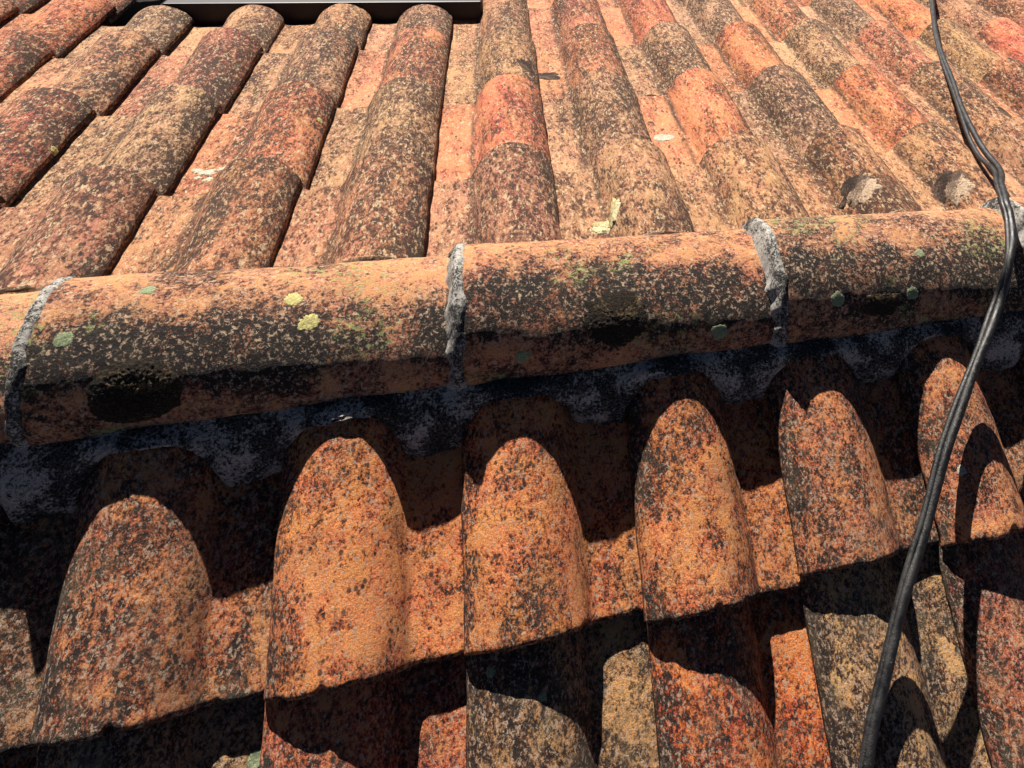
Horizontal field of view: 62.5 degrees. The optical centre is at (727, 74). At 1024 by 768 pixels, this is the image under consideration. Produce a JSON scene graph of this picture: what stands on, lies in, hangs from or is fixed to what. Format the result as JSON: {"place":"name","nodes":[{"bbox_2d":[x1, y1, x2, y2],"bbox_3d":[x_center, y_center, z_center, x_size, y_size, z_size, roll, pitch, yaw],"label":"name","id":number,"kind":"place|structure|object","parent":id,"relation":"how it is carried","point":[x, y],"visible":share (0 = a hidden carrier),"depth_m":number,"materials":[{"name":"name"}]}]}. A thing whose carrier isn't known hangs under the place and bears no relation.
{"place":"outdoors","nodes":[
{"label":"outdoors","id":0,"kind":"place"},
{"bbox_2d":[99,0,166,26],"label":"roof deck","id":1,"kind":"structure","parent":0,"point":[126,16],"depth_m":2.18,"materials":[{"name":"black"}]},
{"bbox_2d":[7,0,46,18],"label":"clay tile","id":2,"kind":"object","parent":1,"relation":"on","point":[26,6],"visible":0.57,"depth_m":1.99,"materials":[{"name":"orange tile"}]},
{"bbox_2d":[0,0,19,22],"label":"clay tile","id":3,"kind":"object","parent":2,"relation":"on","point":[8,8],"visible":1,"depth_m":1.91,"materials":[{"name":"orange tile"}]},
{"bbox_2d":[28,0,136,24],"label":"clay tile","id":4,"kind":"object","parent":1,"relation":"on","point":[122,6],"visible":0.16,"depth_m":2.04,"materials":[{"name":"orange tile"}]},
{"bbox_2d":[0,0,116,58],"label":"clay tile","id":5,"kind":"object","parent":4,"relation":"on","point":[61,28],"visible":0.77,"depth_m":1.85,"materials":[{"name":"brown tile"}]},
{"bbox_2d":[0,29,55,101],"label":"clay tile","id":6,"kind":"object","parent":5,"relation":"on","point":[24,56],"visible":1,"depth_m":1.63,"materials":[{"name":"red tile"}]},
{"bbox_2d":[63,5,194,58],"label":"clay tile","id":7,"kind":"object","parent":1,"relation":"on","point":[163,28],"visible":0.49,"depth_m":1.87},
{"bbox_2d":[0,29,161,128],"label":"clay tile","id":8,"kind":"object","parent":7,"relation":"on","point":[102,74],"visible":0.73,"depth_m":1.61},
{"bbox_2d":[0,87,96,206],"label":"clay tile","id":9,"kind":"object","parent":8,"relation":"on","point":[40,127],"visible":1,"depth_m":1.34,"materials":[{"name":"ceramic"}]},
{"bbox_2d":[0,194,5,203],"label":"clay tile","id":10,"kind":"object","parent":9,"relation":"on","point":[2,199],"visible":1,"depth_m":1.19,"materials":[{"name":"brown ceramic"}]},
{"bbox_2d":[165,5,284,55],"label":"clay tile","id":11,"kind":"object","parent":1,"relation":"on","point":[262,25],"visible":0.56,"depth_m":1.93,"materials":[{"name":"brown tile"}]},
{"bbox_2d":[106,27,263,120],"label":"clay tile","id":12,"kind":"object","parent":11,"relation":"on","point":[218,64],"visible":0.59,"depth_m":1.67,"materials":[{"name":"orange tile"}]},
{"bbox_2d":[8,83,222,206],"bbox_3d":[-1.023,0.132,1.339,0.219,0.099,0.379,-1,22,-16],"label":"clay tile","id":13,"kind":"object","parent":12,"relation":"on","point":[155,142],"visible":0.66,"depth_m":1.37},
{"bbox_2d":[0,165,157,294],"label":"clay tile","id":14,"kind":"object","parent":13,"relation":"on","point":[83,222],"visible":0.89,"depth_m":1.11,"materials":[{"name":"orange tile"}]},
{"bbox_2d":[268,3,371,58],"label":"clay tile","id":15,"kind":"object","parent":1,"relation":"on","point":[354,21],"visible":0.56,"depth_m":1.97,"materials":[{"name":"brown tile"}]},
{"bbox_2d":[225,26,358,114],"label":"clay tile","id":16,"kind":"object","parent":15,"relation":"on","point":[323,57],"visible":0.66,"depth_m":1.72,"materials":[{"name":"brown tile"}]},
{"bbox_2d":[168,80,335,205],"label":"clay tile","id":17,"kind":"object","parent":16,"relation":"on","point":[287,124],"visible":0.67,"depth_m":1.42,"materials":[{"name":"orange ceramic"}]},
{"bbox_2d":[107,157,302,275],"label":"clay tile","id":18,"kind":"object","parent":17,"relation":"on","point":[237,216],"visible":0.68,"depth_m":1.16,"materials":[{"name":"orange ceramic"}]},
{"bbox_2d":[163,0,481,26],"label":"skylight","id":19,"kind":"object","parent":1,"relation":"on","point":[204,13],"visible":0.43,"depth_m":2.06,"materials":[{"name":"metal"}]},
{"bbox_2d":[362,4,452,50],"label":"clay tile","id":20,"kind":"object","parent":1,"relation":"on","point":[380,36],"visible":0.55,"depth_m":2.03,"materials":[{"name":"brown tile"}]},
{"bbox_2d":[338,26,449,110],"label":"clay tile","id":21,"kind":"object","parent":20,"relation":"on","point":[419,52],"visible":0.71,"depth_m":1.78,"materials":[{"name":"brown tile"}]},
{"bbox_2d":[308,77,442,189],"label":"clay tile","id":22,"kind":"object","parent":21,"relation":"on","point":[403,114],"visible":0.68,"depth_m":1.47,"materials":[{"name":"orange tile"}]},
{"bbox_2d":[271,150,433,266],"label":"clay tile","id":23,"kind":"object","parent":22,"relation":"on","point":[375,203],"visible":0.72,"depth_m":1.20,"materials":[{"name":"orange tile"}]},
{"bbox_2d":[0,209,909,294],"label":"mortar bed","id":24,"kind":"object","parent":1,"relation":"on","point":[35,289],"visible":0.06,"depth_m":1.08,"materials":[{"name":"brown concrete"}]},
{"bbox_2d":[450,0,531,49],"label":"clay tile","id":25,"kind":"object","parent":1,"relation":"on","point":[468,34],"visible":0.48,"depth_m":2.10,"materials":[{"name":"brown tile"}]},
{"bbox_2d":[443,25,539,104],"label":"clay tile","id":26,"kind":"object","parent":1,"relation":"on","point":[502,50],"visible":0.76,"depth_m":1.82,"materials":[{"name":"brown tile"}]},
{"bbox_2d":[434,74,550,180],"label":"clay tile","id":27,"kind":"object","parent":26,"relation":"on","point":[504,108],"visible":0.66,"depth_m":1.52,"materials":[{"name":"orange ceramic"}]},
{"bbox_2d":[424,142,561,256],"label":"clay tile","id":28,"kind":"object","parent":27,"relation":"on","point":[505,193],"visible":0.58,"depth_m":1.26,"materials":[{"name":"brown ceramic"}]},
{"bbox_2d":[0,310,1023,523],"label":"mortar bed","id":29,"kind":"object","parent":1,"relation":"on","point":[37,482],"visible":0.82,"depth_m":0.97,"materials":[{"name":"grey concrete"}]},
{"bbox_2d":[0,291,40,444],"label":"ridge tile","id":30,"kind":"object","parent":29,"relation":"on","point":[14,308],"visible":0.27,"depth_m":0.90,"materials":[{"name":"ceramic"}]},
{"bbox_2d":[4,256,449,449],"bbox_3d":[-0.555,0.300,0.974,0.500,0.102,0.203,-2,43,-16],"label":"ridge tile","id":31,"kind":"object","parent":29,"relation":"on","point":[91,356],"visible":0.97,"depth_m":0.93,"materials":[{"name":"ceramic"}]},
{"bbox_2d":[444,229,774,390],"bbox_3d":[-0.139,0.286,1.094,0.473,0.102,0.203,-2,43,-16],"label":"ridge tile","id":32,"kind":"object","parent":29,"relation":"on","point":[533,308],"visible":0.97,"depth_m":1.05,"materials":[{"name":"ceramic"}]},
{"bbox_2d":[740,207,1023,346],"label":"ridge tile","id":33,"kind":"object","parent":29,"relation":"on","point":[839,276],"visible":0.98,"depth_m":1.16,"materials":[{"name":"ceramic"}]},
{"bbox_2d":[858,0,1016,767],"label":"cable","id":34,"kind":"object","parent":33,"relation":"on","point":[915,555],"visible":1,"depth_m":1.06,"materials":[{"name":"black rubber"}]},
{"bbox_2d":[981,197,1023,248],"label":"mortar","id":35,"kind":"object","parent":29,"relation":"on","point":[1017,204],"visible":0.55,"depth_m":1.27,"materials":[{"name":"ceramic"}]},
{"bbox_2d":[526,0,553,8],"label":"clay tile","id":36,"kind":"object","parent":1,"relation":"on","point":[541,4],"visible":0.15,"depth_m":2.39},
{"bbox_2d":[528,0,607,46],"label":"clay tile","id":37,"kind":"object","parent":36,"relation":"on","point":[554,23],"visible":0.54,"depth_m":2.16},
{"bbox_2d":[535,23,628,100],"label":"clay tile","id":38,"kind":"object","parent":37,"relation":"on","point":[573,59],"visible":0.69,"depth_m":1.88,"materials":[{"name":"brown tile"}]},
{"bbox_2d":[542,70,651,172],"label":"clay tile","id":39,"kind":"object","parent":38,"relation":"on","point":[593,117],"visible":0.67,"depth_m":1.59,"materials":[{"name":"brown ceramic"}]},
{"bbox_2d":[553,137,694,238],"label":"clay tile","id":40,"kind":"object","parent":39,"relation":"on","point":[626,187],"visible":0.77,"depth_m":1.31,"materials":[{"name":"orange ceramic"}]},
{"bbox_2d":[465,610,658,767],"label":"clay tile","id":41,"kind":"object","parent":1,"relation":"on","point":[582,697],"visible":0.83,"depth_m":0.89,"materials":[{"name":"beige tile"}]},
{"bbox_2d":[461,395,642,655],"bbox_3d":[-0.217,0.481,0.998,0.220,0.090,0.363,-2,63,-17],"label":"clay tile","id":42,"kind":"object","parent":41,"relation":"on","point":[549,549],"visible":0.67,"depth_m":0.95,"materials":[{"name":"orange ceramic"}]},
{"bbox_2d":[597,0,623,8],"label":"clay tile","id":43,"kind":"object","parent":1,"relation":"on","point":[603,4],"visible":0.14,"depth_m":2.44,"materials":[{"name":"orange tile"}]},
{"bbox_2d":[600,0,677,44],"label":"clay tile","id":44,"kind":"object","parent":43,"relation":"on","point":[630,22],"visible":0.47,"depth_m":2.23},
{"bbox_2d":[616,21,712,95],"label":"clay tile","id":45,"kind":"object","parent":44,"relation":"on","point":[660,58],"visible":0.64,"depth_m":1.93,"materials":[{"name":"brown tile"}]},
{"bbox_2d":[637,68,753,165],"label":"clay tile","id":46,"kind":"object","parent":45,"relation":"on","point":[692,116],"visible":0.65,"depth_m":1.63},
{"bbox_2d":[669,133,809,231],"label":"clay tile","id":47,"kind":"object","parent":46,"relation":"on","point":[735,181],"visible":0.66,"depth_m":1.37,"materials":[{"name":"orange ceramic"}]},
{"bbox_2d":[665,0,688,7],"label":"clay tile","id":48,"kind":"object","parent":1,"relation":"on","point":[677,3],"visible":0.09,"depth_m":2.48,"materials":[{"name":"orange tile"}]},
{"bbox_2d":[669,0,743,43],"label":"clay tile","id":49,"kind":"object","parent":48,"relation":"on","point":[704,21],"visible":0.38,"depth_m":2.27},
{"bbox_2d":[696,21,784,91],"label":"clay tile","id":50,"kind":"object","parent":49,"relation":"on","point":[739,55],"visible":0.53,"depth_m":1.99,"materials":[{"name":"orange tile"}]},
{"bbox_2d":[728,64,839,158],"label":"clay tile","id":51,"kind":"object","parent":50,"relation":"on","point":[786,112],"visible":0.58,"depth_m":1.69,"materials":[{"name":"brown ceramic"}]},
{"bbox_2d":[776,125,922,216],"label":"clay tile","id":52,"kind":"object","parent":51,"relation":"on","point":[835,170],"visible":0.58,"depth_m":1.42,"materials":[{"name":"orange ceramic"}]},
{"bbox_2d":[730,0,752,7],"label":"clay tile","id":53,"kind":"object","parent":1,"relation":"on","point":[740,3],"visible":0.11,"depth_m":2.54,"materials":[{"name":"orange tile"}]},
{"bbox_2d":[735,0,808,41],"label":"clay tile","id":54,"kind":"object","parent":53,"relation":"on","point":[774,20],"visible":0.35,"depth_m":2.33,"materials":[{"name":"brown tile"}]},
{"bbox_2d":[769,19,859,89],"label":"clay tile","id":55,"kind":"object","parent":54,"relation":"on","point":[817,54],"visible":0.59,"depth_m":2.05,"materials":[{"name":"brown tile"}]},
{"bbox_2d":[814,63,929,152],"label":"clay tile","id":56,"kind":"object","parent":55,"relation":"on","point":[877,109],"visible":0.52,"depth_m":1.75,"materials":[{"name":"orange ceramic"}]},
{"bbox_2d":[876,122,1016,210],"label":"clay tile","id":57,"kind":"object","parent":56,"relation":"on","point":[934,166],"visible":0.57,"depth_m":1.48,"materials":[{"name":"orange ceramic"}]},
{"bbox_2d":[793,0,811,6],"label":"clay tile","id":58,"kind":"object","parent":1,"relation":"on","point":[802,3],"visible":0.06,"depth_m":2.60,"materials":[{"name":"orange tile"}]},
{"bbox_2d":[799,0,874,42],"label":"clay tile","id":59,"kind":"object","parent":58,"relation":"on","point":[845,20],"visible":0.4,"depth_m":2.37,"materials":[{"name":"brown tile"}]},
{"bbox_2d":[841,19,932,86],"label":"clay tile","id":60,"kind":"object","parent":59,"relation":"on","point":[894,55],"visible":0.51,"depth_m":2.11,"materials":[{"name":"tile"}]},
{"bbox_2d":[897,61,1011,147],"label":"clay tile","id":61,"kind":"object","parent":60,"relation":"on","point":[924,90],"visible":0.48,"depth_m":1.81,"materials":[{"name":"brown ceramic"}]},
{"bbox_2d":[969,117,1023,196],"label":"clay tile","id":62,"kind":"object","parent":61,"relation":"on","point":[1004,143],"visible":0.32,"depth_m":1.59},
{"bbox_2d":[853,0,869,5],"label":"clay tile","id":63,"kind":"object","parent":1,"relation":"on","point":[862,2],"visible":0.02,"depth_m":2.64,"materials":[{"name":"orange tile"}]},
{"bbox_2d":[860,0,938,39],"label":"clay tile","id":64,"kind":"object","parent":63,"relation":"on","point":[909,19],"visible":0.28,"depth_m":2.42,"materials":[{"name":"orange tile"}]},
{"bbox_2d":[910,19,1002,82],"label":"clay tile","id":65,"kind":"object","parent":64,"relation":"on","point":[970,57],"visible":0.5,"depth_m":2.15,"materials":[{"name":"brown tile"}]},
{"bbox_2d":[974,58,1023,118],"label":"clay tile","id":66,"kind":"object","parent":65,"relation":"on","point":[1001,83],"visible":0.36,"depth_m":1.93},
{"bbox_2d":[915,0,927,5],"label":"clay tile","id":67,"kind":"object","parent":1,"relation":"on","point":[921,2],"visible":0.01,"depth_m":2.68,"materials":[{"name":"orange tile"}]},
{"bbox_2d":[922,0,994,36],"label":"clay tile","id":68,"kind":"object","parent":67,"relation":"on","point":[971,18],"visible":0.38,"depth_m":2.49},
{"bbox_2d":[975,17,1023,62],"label":"clay tile","id":69,"kind":"object","parent":68,"relation":"on","point":[1003,37],"visible":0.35,"depth_m":2.27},
{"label":"clay tile","id":70,"kind":"object","parent":1,"relation":"on","visible":0},
{"bbox_2d":[35,694,264,767],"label":"clay tile","id":71,"kind":"object","parent":70,"relation":"on","point":[217,734],"visible":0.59,"depth_m":0.81,"materials":[{"name":"brown tile"}]},
{"bbox_2d":[30,447,281,745],"bbox_3d":[-0.599,0.489,0.885,0.220,0.091,0.363,-2,63,-15],"label":"clay tile","id":72,"kind":"object","parent":71,"relation":"on","point":[163,612],"visible":0.67,"depth_m":0.84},
{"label":"clay tile","id":73,"kind":"object","parent":1,"relation":"on","visible":0},
{"bbox_2d":[259,653,465,767],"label":"clay tile","id":74,"kind":"object","parent":73,"relation":"on","point":[412,716],"visible":0.59,"depth_m":0.84,"materials":[{"name":"orange tile"}]},
{"bbox_2d":[264,417,463,701],"bbox_3d":[-0.407,0.487,0.939,0.220,0.088,0.362,-3,63,-15],"label":"clay tile","id":75,"kind":"object","parent":74,"relation":"on","point":[368,584],"visible":0.71,"depth_m":0.90,"materials":[{"name":"orange ceramic"}]},
{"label":"clay tile","id":76,"kind":"object","parent":1,"relation":"on","visible":0},
{"bbox_2d":[646,589,831,767],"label":"clay tile","id":77,"kind":"object","parent":76,"relation":"on","point":[735,687],"visible":0.69,"depth_m":0.93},
{"bbox_2d":[626,371,804,622],"bbox_3d":[-0.019,0.480,1.048,0.220,0.090,0.363,-2,63,-15],"label":"clay tile","id":78,"kind":"object","parent":77,"relation":"on","point":[713,529],"visible":0.65,"depth_m":1.01,"materials":[{"name":"orange ceramic"}]},
{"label":"clay tile","id":79,"kind":"object","parent":1,"relation":"on","visible":0},
{"bbox_2d":[799,545,990,767],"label":"clay tile","id":80,"kind":"object","parent":79,"relation":"on","point":[929,718],"visible":0.78,"depth_m":0.97,"materials":[{"name":"ceramic"}]},
{"bbox_2d":[767,355,938,575],"bbox_3d":[0.167,0.463,1.111,0.220,0.088,0.362,-1,63,-17],"label":"clay tile","id":81,"kind":"object","parent":80,"relation":"on","point":[853,483],"visible":0.64,"depth_m":1.06,"materials":[{"name":"orange ceramic"}]},
{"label":"clay tile","id":82,"kind":"object","parent":1,"relation":"on","visible":0},
{"bbox_2d":[934,531,1023,767],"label":"clay tile","id":83,"kind":"object","parent":82,"relation":"on","point":[983,582],"visible":0.79,"depth_m":1.01,"materials":[{"name":"ceramic"}]},
{"bbox_2d":[895,336,1023,546],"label":"clay tile","id":84,"kind":"object","parent":83,"relation":"on","point":[981,498],"visible":0.66,"depth_m":1.11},
{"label":"clay tile","id":85,"kind":"object","parent":1,"relation":"on","visible":0},
{"bbox_2d":[1018,346,1023,378],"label":"clay tile","id":86,"kind":"object","parent":85,"relation":"on","point":[1021,362],"visible":0.06,"depth_m":1.21,"materials":[{"name":"tile"}]},
{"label":"clay tile","id":87,"kind":"object","parent":1,"relation":"on","visible":0},
{"bbox_2d":[976,0,1023,27],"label":"clay tile","id":88,"kind":"object","parent":87,"relation":"on","point":[1013,10],"visible":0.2,"depth_m":2.58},
{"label":"clay tile","id":89,"kind":"object","parent":1,"relation":"on","visible":0},
{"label":"clay tile","id":90,"kind":"object","parent":89,"relation":"on","visible":0},
{"bbox_2d":[0,505,77,756],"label":"clay tile","id":91,"kind":"object","parent":90,"relation":"on","point":[33,558],"visible":0.23,"depth_m":0.84,"materials":[{"name":"orange ceramic"}]}
]}

